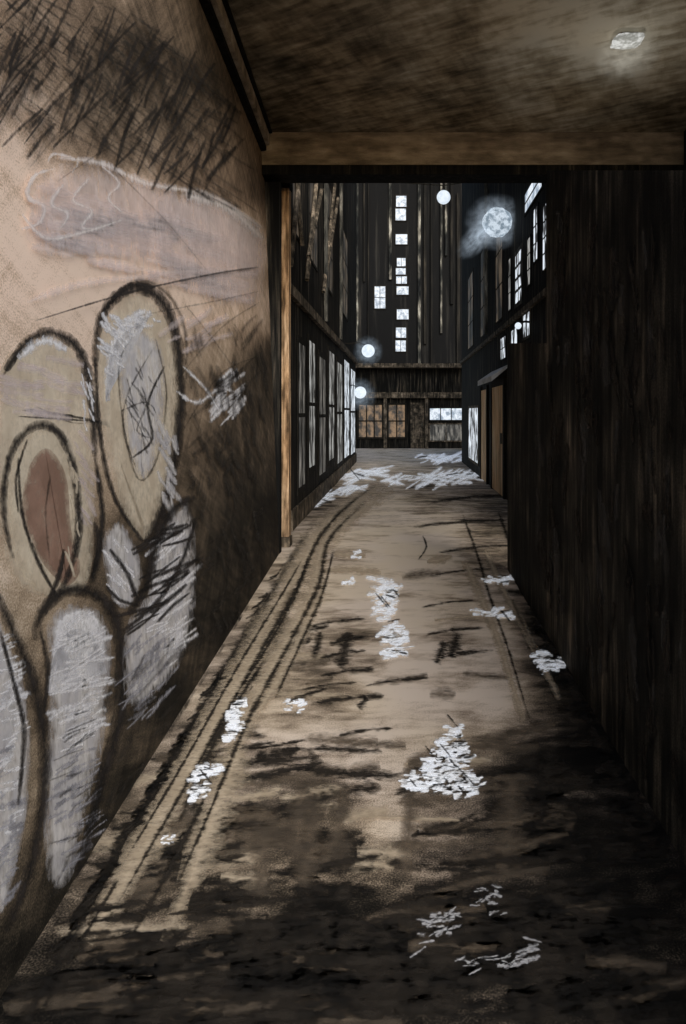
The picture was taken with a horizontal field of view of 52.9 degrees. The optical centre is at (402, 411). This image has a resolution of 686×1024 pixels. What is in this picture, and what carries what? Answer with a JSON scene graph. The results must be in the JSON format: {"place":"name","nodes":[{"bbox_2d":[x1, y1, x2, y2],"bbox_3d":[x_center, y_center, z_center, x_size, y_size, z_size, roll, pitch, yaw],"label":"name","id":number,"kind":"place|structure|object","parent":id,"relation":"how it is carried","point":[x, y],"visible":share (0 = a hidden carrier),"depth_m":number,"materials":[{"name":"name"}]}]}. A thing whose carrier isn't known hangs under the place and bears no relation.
{"place":"outdoors","nodes":[
{"label":"outdoors","id":0,"kind":"place"},
{"bbox_2d":[0,448,685,1023],"bbox_3d":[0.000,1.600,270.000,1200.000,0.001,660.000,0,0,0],"label":"ground","id":1,"kind":"structure","parent":0,"point":[386,534],"depth_m":3.10,"materials":[{"name":"brown asphalt"}]},
{"bbox_2d":[0,0,281,997],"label":"alley wall","id":2,"kind":"structure","parent":1,"relation":"on","point":[140,374],"depth_m":2.92,"materials":[{"name":"beige paint"}]},
{"bbox_2d":[23,483,391,1023],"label":"gutter","id":3,"kind":"object","parent":1,"relation":"on","point":[214,718],"visible":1,"depth_m":3.01,"materials":[{"name":"brown concrete"}]},
{"bbox_2d":[187,763,224,802],"bbox_3d":[-0.863,1.590,2.950,0.157,0.001,0.352,0,0,0],"label":"snow patch","id":4,"kind":"object","parent":3,"relation":"on","point":[203,774],"visible":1,"depth_m":2.99,"materials":[{"name":"white snow"}]},
{"bbox_2d":[222,697,247,741],"bbox_3d":[-0.865,1.590,3.566,0.124,0.001,0.544,0,0,-11],"label":"snow patch","id":5,"kind":"object","parent":3,"relation":"on","point":[232,725],"visible":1,"depth_m":3.52,"materials":[{"name":"white snow"}]},
{"bbox_2d":[281,183,291,546],"bbox_3d":[-1.450,-0.570,8.195,0.240,4.340,0.200,0,0,0],"label":"timber post","id":6,"kind":"object","parent":1,"relation":"on","point":[286,366],"visible":0.41,"depth_m":8.12,"materials":[{"name":"wood"}]},
{"bbox_2d":[284,698,306,712],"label":"snow patch","id":7,"kind":"object","parent":1,"relation":"on","point":[301,701],"visible":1,"depth_m":3.74,"materials":[{"name":"white snow"}]},
{"bbox_2d":[291,183,357,530],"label":"corner building","id":8,"kind":"structure","parent":1,"relation":"on","point":[324,361],"depth_m":12.65,"materials":[{"name":"wood"}]},
{"bbox_2d":[291,183,298,241],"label":"window","id":9,"kind":"structure","parent":8,"relation":"in","point":[293,184],"depth_m":9.40,"materials":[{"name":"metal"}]},
{"bbox_2d":[297,334,305,495],"bbox_3d":[-1.492,0.050,10.175,0.015,2.300,0.850,0,0,0],"label":"window","id":10,"kind":"structure","parent":8,"relation":"in","point":[301,343],"depth_m":10.15,"materials":[{"name":"glass"}]},
{"bbox_2d":[308,333,315,474],"bbox_3d":[-1.492,-0.125,11.325,0.015,2.250,0.950,0,0,0],"label":"window","id":11,"kind":"structure","parent":8,"relation":"in","point":[311,340],"depth_m":11.26,"materials":[{"name":"glass"}]},
{"bbox_2d":[308,183,317,271],"bbox_3d":[-1.492,-3.550,11.500,0.015,2.200,1.100,0,0,0],"label":"window","id":12,"kind":"structure","parent":8,"relation":"in","point":[314,256],"depth_m":11.46,"materials":[{"name":"glass"}]},
{"bbox_2d":[318,350,325,481],"bbox_3d":[-1.492,0.075,12.800,0.015,2.350,1.200,0,0,0],"label":"window","id":13,"kind":"structure","parent":8,"relation":"in","point":[321,356],"depth_m":12.65,"materials":[{"name":"glass"}]},
{"bbox_2d":[328,183,332,296],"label":"window","id":14,"kind":"structure","parent":8,"relation":"in","point":[330,272],"depth_m":14.24,"materials":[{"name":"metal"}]},
{"bbox_2d":[328,345,334,466],"bbox_3d":[-1.492,-0.125,14.450,0.015,2.450,1.300,0,0,0],"label":"window","id":15,"kind":"structure","parent":8,"relation":"in","point":[331,352],"depth_m":14.42,"materials":[{"name":"glass"}]},
{"bbox_2d":[336,357,342,468],"bbox_3d":[-1.492,0.025,16.300,0.015,2.550,1.600,0,0,0],"label":"window","id":16,"kind":"structure","parent":8,"relation":"in","point":[339,364],"depth_m":16.27,"materials":[{"name":"glass"}]},
{"bbox_2d":[343,227,347,321],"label":"window","id":17,"kind":"structure","parent":8,"relation":"in","point":[345,242],"depth_m":17.91,"materials":[{"name":"glass"}]},
{"bbox_2d":[344,355,349,462],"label":"window","id":18,"kind":"structure","parent":8,"relation":"in","point":[346,361],"depth_m":18.31,"materials":[{"name":"glass"}]},
{"bbox_2d":[350,365,355,457],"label":"window","id":19,"kind":"structure","parent":8,"relation":"in","point":[352,370],"depth_m":20.51,"materials":[{"name":"glass"}]},
{"bbox_2d":[350,384,365,397],"bbox_3d":[-1.200,-0.500,19.500,1.000,1.000,0.800,0,0,0],"label":"wall lamp","id":20,"kind":"object","parent":8,"relation":"attached to","point":[359,392],"visible":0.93,"depth_m":19.39,"materials":[{"name":"grey glass"}]},
{"bbox_2d":[345,342,374,356],"bbox_3d":[-0.916,-1.600,18.000,0.852,0.840,0.852,0,0,45],"label":"wall lamp","id":21,"kind":"object","parent":8,"relation":"attached to","point":[368,350],"visible":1,"depth_m":17.89,"materials":[{"name":"grey glass"}]},
{"bbox_2d":[407,183,460,203],"bbox_3d":[0.201,-4.575,14.000,3.405,0.670,0.276,0,0,0],"label":"hanging lamp","id":22,"kind":"object","parent":8,"relation":"hanging from","point":[443,196],"visible":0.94,"depth_m":13.93,"materials":[{"name":"grey glass"}]},
{"bbox_2d":[315,484,367,506],"bbox_3d":[-1.403,1.590,13.235,1.032,0.001,4.341,0,0,15],"label":"snow patch","id":23,"kind":"object","parent":1,"relation":"on","point":[346,490],"visible":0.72,"depth_m":13.69,"materials":[{"name":"white snow"}]},
{"bbox_2d":[1,472,685,1023],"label":"road stain","id":24,"kind":"object","parent":1,"relation":"on","point":[277,1002],"visible":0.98,"depth_m":2.15,"materials":[{"name":"black"}]},
{"bbox_2d":[160,834,175,843],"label":"snow patch","id":25,"kind":"object","parent":24,"relation":"on","point":[162,838],"visible":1,"depth_m":2.56,"materials":[{"name":"white snow"}]},
{"bbox_2d":[410,908,459,957],"bbox_3d":[0.091,1.590,2.113,0.245,0.001,0.125,0,0,-34],"label":"snow patch","id":26,"kind":"object","parent":24,"relation":"on","point":[439,920],"visible":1,"depth_m":2.14,"materials":[{"name":"white snow"}]},
{"bbox_2d":[474,887,505,914],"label":"snow patch","id":27,"kind":"object","parent":24,"relation":"on","point":[500,896],"visible":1,"depth_m":2.25,"materials":[{"name":"white snow"}]},
{"bbox_2d":[458,937,539,972],"bbox_3d":[0.293,1.590,2.001,0.278,0.001,0.097,0,0,-21],"label":"snow patch","id":28,"kind":"object","parent":24,"relation":"on","point":[524,961],"visible":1,"depth_m":2.00,"materials":[{"name":"white snow"}]},
{"bbox_2d":[341,576,354,584],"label":"snow patch","id":29,"kind":"object","parent":1,"relation":"on","point":[350,582],"visible":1,"depth_m":6.39,"materials":[{"name":"white snow"}]},
{"bbox_2d":[351,549,361,559],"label":"snow patch","id":30,"kind":"object","parent":1,"relation":"on","point":[356,552],"visible":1,"depth_m":7.65,"materials":[{"name":"white snow"}]},
{"bbox_2d":[340,465,393,485],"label":"snow patch","id":31,"kind":"object","parent":1,"relation":"on","point":[376,474],"visible":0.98,"depth_m":17.41,"materials":[{"name":"white snow"}]},
{"bbox_2d":[367,575,413,659],"bbox_3d":[-0.109,1.590,5.535,0.349,0.002,2.336,0,0,-4],"label":"snow patch","id":32,"kind":"object","parent":1,"relation":"on","point":[399,641],"visible":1,"depth_m":5.30,"materials":[{"name":"white snow"}]},
{"bbox_2d":[380,467,483,490],"bbox_3d":[0.959,1.590,17.062,2.537,0.001,6.650,0,0,12],"label":"snow patch","id":33,"kind":"object","parent":1,"relation":"on","point":[423,475],"visible":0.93,"depth_m":16.36,"materials":[{"name":"white snow"}]},
{"bbox_2d":[415,451,461,464],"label":"snow patch","id":34,"kind":"object","parent":1,"relation":"on","point":[440,460],"visible":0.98,"depth_m":23.89,"materials":[{"name":"white snow"}]},
{"bbox_2d":[398,714,485,799],"bbox_3d":[0.275,1.589,3.179,0.391,0.003,0.768,0,0,22],"label":"snow patch","id":35,"kind":"object","parent":1,"relation":"on","point":[430,774],"visible":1,"depth_m":3.03,"materials":[{"name":"white snow"}]},
{"bbox_2d":[228,0,685,342],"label":"underpass","id":36,"kind":"object","parent":1,"relation":"on","point":[442,91],"visible":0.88,"depth_m":6.56,"materials":[{"name":"wood"}]},
{"bbox_2d":[610,33,644,48],"bbox_3d":[1.850,-2.938,5.670,0.600,0.315,0.600,0,0,0],"label":"ceiling lamp","id":37,"kind":"object","parent":36,"relation":"hanging from","point":[626,40],"visible":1,"depth_m":5.64,"materials":[{"name":"grey glass"}]},
{"bbox_2d":[460,183,545,498],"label":"terrace building","id":38,"kind":"structure","parent":1,"relation":"on","point":[503,285],"depth_m":13.86,"materials":[{"name":"wood"}]},
{"bbox_2d":[468,269,472,350],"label":"window","id":39,"kind":"structure","parent":38,"relation":"in","point":[470,279],"depth_m":19.09,"materials":[{"name":"glass"}]},
{"bbox_2d":[468,405,478,466],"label":"shop window","id":40,"kind":"structure","parent":38,"relation":"in","point":[473,411],"depth_m":18.28,"materials":[{"name":"grey glass"}]},
{"bbox_2d":[480,246,484,339],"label":"window","id":41,"kind":"structure","parent":38,"relation":"in","point":[482,335],"depth_m":16.23,"materials":[{"name":"glass"}]},
{"bbox_2d":[480,385,488,484],"bbox_3d":[1.875,0.500,15.750,0.050,2.200,1.300,0,0,0],"label":"door","id":42,"kind":"structure","parent":38,"relation":"in","point":[484,394],"depth_m":15.63,"materials":[{"name":"wood"}]},
{"bbox_2d":[482,204,512,236],"bbox_3d":[1.536,-3.183,11.800,1.248,1.154,1.000,0,0,0],"label":"wall lamp","id":43,"kind":"object","parent":38,"relation":"attached to","point":[496,221],"visible":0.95,"depth_m":11.63,"materials":[{"name":"grey glass"}]},
{"bbox_2d":[490,376,505,498],"bbox_3d":[1.865,0.475,13.500,0.070,2.250,1.900,0,0,0],"label":"door","id":44,"kind":"structure","parent":38,"relation":"in","point":[497,387],"depth_m":13.36,"materials":[{"name":"wood"}]},
{"bbox_2d":[495,237,502,325],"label":"window","id":45,"kind":"structure","parent":38,"relation":"in","point":[498,240],"depth_m":13.52,"materials":[{"name":"glass"}]},
{"bbox_2d":[500,334,505,361],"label":"window","id":46,"kind":"structure","parent":38,"relation":"in","point":[502,339],"depth_m":12.85,"materials":[{"name":"glass"}]},
{"bbox_2d":[508,255,510,312],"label":"window","id":47,"kind":"structure","parent":38,"relation":"in","point":[509,259],"depth_m":12.13,"materials":[{"name":"glass"}]},
{"bbox_2d":[510,324,518,342],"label":"window","id":48,"kind":"structure","parent":38,"relation":"in","point":[514,333],"depth_m":11.59,"materials":[{"name":"glass"}]},
{"bbox_2d":[514,243,522,308],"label":"window","id":49,"kind":"structure","parent":38,"relation":"in","point":[518,255],"depth_m":11.18,"materials":[{"name":"grey glass"}]},
{"bbox_2d":[515,320,528,328],"bbox_3d":[1.786,-1.294,10.200,0.232,0.128,0.100,0,0,0],"label":"wall lamp","id":50,"kind":"object","parent":38,"relation":"attached to","point":[518,325],"visible":1,"depth_m":10.18,"materials":[{"name":"grey glass"}]},
{"bbox_2d":[522,309,530,340],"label":"window","id":51,"kind":"structure","parent":38,"relation":"in","point":[526,327],"depth_m":10.46,"materials":[{"name":"grey glass"}]},
{"bbox_2d":[526,234,530,288],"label":"window","id":52,"kind":"structure","parent":38,"relation":"in","point":[528,241],"depth_m":10.30,"materials":[{"name":"glass"}]},
{"bbox_2d":[524,183,542,216],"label":"window","id":53,"kind":"structure","parent":38,"relation":"in","point":[533,190],"depth_m":10.10,"materials":[{"name":"glass"}]},
{"bbox_2d":[533,202,538,264],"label":"window","id":54,"kind":"structure","parent":38,"relation":"in","point":[536,209],"depth_m":9.69,"materials":[{"name":"glass"}]},
{"bbox_2d":[542,201,545,273],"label":"window","id":55,"kind":"structure","parent":38,"relation":"in","point":[544,205],"depth_m":9.14,"materials":[{"name":"glass"}]},
{"bbox_2d":[419,516,620,783],"bbox_3d":[0.695,1.591,6.933,1.165,0.001,8.044,0,0,4],"label":"gutter","id":56,"kind":"object","parent":1,"relation":"on","point":[574,692],"visible":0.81,"depth_m":4.53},
{"bbox_2d":[470,606,515,620],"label":"snow patch","id":57,"kind":"object","parent":56,"relation":"on","point":[507,615],"visible":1,"depth_m":5.41,"materials":[{"name":"white snow"}]},
{"bbox_2d":[481,575,513,585],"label":"snow patch","id":58,"kind":"object","parent":56,"relation":"on","point":[504,580],"visible":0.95,"depth_m":6.51,"materials":[{"name":"white snow"}]},
{"bbox_2d":[529,651,565,671],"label":"snow patch","id":59,"kind":"object","parent":1,"relation":"on","point":[554,666],"visible":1,"depth_m":4.35,"materials":[{"name":"white snow"}]},
{"bbox_2d":[507,170,685,864],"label":"board wall","id":60,"kind":"structure","parent":1,"relation":"on","point":[596,475],"depth_m":3.28,"materials":[{"name":"wood"}]},
{"bbox_2d":[356,183,461,362],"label":"tower block","id":61,"kind":"structure","parent":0,"point":[408,273],"depth_m":40.00,"materials":[{"name":"wood"}]},
{"bbox_2d":[374,285,385,309],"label":"window","id":62,"kind":"structure","parent":61,"relation":"in","point":[379,290],"depth_m":39.97,"materials":[{"name":"glass"}]},
{"bbox_2d":[395,195,406,207],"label":"window","id":63,"kind":"structure","parent":61,"relation":"in","point":[400,200],"depth_m":39.97,"materials":[{"name":"glass"}]},
{"bbox_2d":[395,208,406,221],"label":"window","id":64,"kind":"structure","parent":61,"relation":"in","point":[400,213],"depth_m":39.97,"materials":[{"name":"glass"}]},
{"bbox_2d":[396,257,405,266],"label":"window","id":65,"kind":"structure","parent":61,"relation":"in","point":[400,261],"depth_m":39.97,"materials":[{"name":"glass"}]},
{"bbox_2d":[395,267,406,274],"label":"window","id":66,"kind":"structure","parent":61,"relation":"in","point":[398,270],"depth_m":39.97,"materials":[{"name":"glass"}]},
{"bbox_2d":[395,327,406,338],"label":"window","id":67,"kind":"structure","parent":61,"relation":"in","point":[400,332],"depth_m":39.97,"materials":[{"name":"glass"}]},
{"bbox_2d":[395,340,406,351],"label":"window","id":68,"kind":"structure","parent":61,"relation":"in","point":[400,345],"depth_m":39.97,"materials":[{"name":"glass"}]},
{"bbox_2d":[395,233,407,244],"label":"window","id":69,"kind":"structure","parent":61,"relation":"in","point":[400,238],"depth_m":39.97,"materials":[{"name":"glass"}]},
{"bbox_2d":[395,275,407,284],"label":"window","id":70,"kind":"structure","parent":61,"relation":"in","point":[399,279],"depth_m":39.97,"materials":[{"name":"glass"}]},
{"bbox_2d":[396,285,408,295],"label":"window","id":71,"kind":"structure","parent":61,"relation":"in","point":[401,290],"depth_m":39.97,"materials":[{"name":"glass"}]},
{"bbox_2d":[396,308,408,319],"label":"window","id":72,"kind":"structure","parent":61,"relation":"in","point":[401,313],"depth_m":39.97,"materials":[{"name":"glass"}]},
{"bbox_2d":[356,363,461,448],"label":"building","id":73,"kind":"structure","parent":0,"point":[410,405],"depth_m":29.97,"materials":[{"name":"wood"}]},
{"bbox_2d":[357,403,383,438],"bbox_3d":[-1.400,0.400,29.965,1.180,1.580,0.070,0,0,0],"label":"shop window","id":74,"kind":"structure","parent":73,"relation":"in","point":[370,416],"depth_m":29.97,"materials":[{"name":"glass"}]},
{"bbox_2d":[387,403,406,438],"bbox_3d":[-0.250,0.400,29.965,0.880,1.580,0.070,0,0,0],"label":"shop window","id":75,"kind":"structure","parent":73,"relation":"in","point":[396,412],"depth_m":29.97,"materials":[{"name":"glass"}]},
{"bbox_2d":[410,403,423,448],"bbox_3d":[0.650,0.600,29.944,0.600,2.000,0.107,0,0,0],"label":"door","id":76,"kind":"structure","parent":73,"relation":"in","point":[416,409],"depth_m":29.93,"materials":[{"name":"brown wood"}]},
{"bbox_2d":[429,407,461,420],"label":"transom window","id":77,"kind":"structure","parent":73,"relation":"in","point":[435,413],"depth_m":29.97,"materials":[{"name":"glass"}]},
{"bbox_2d":[429,423,461,441],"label":"shop window","id":78,"kind":"structure","parent":73,"relation":"in","point":[438,432],"depth_m":29.97,"materials":[{"name":"grey glass"}]}
]}

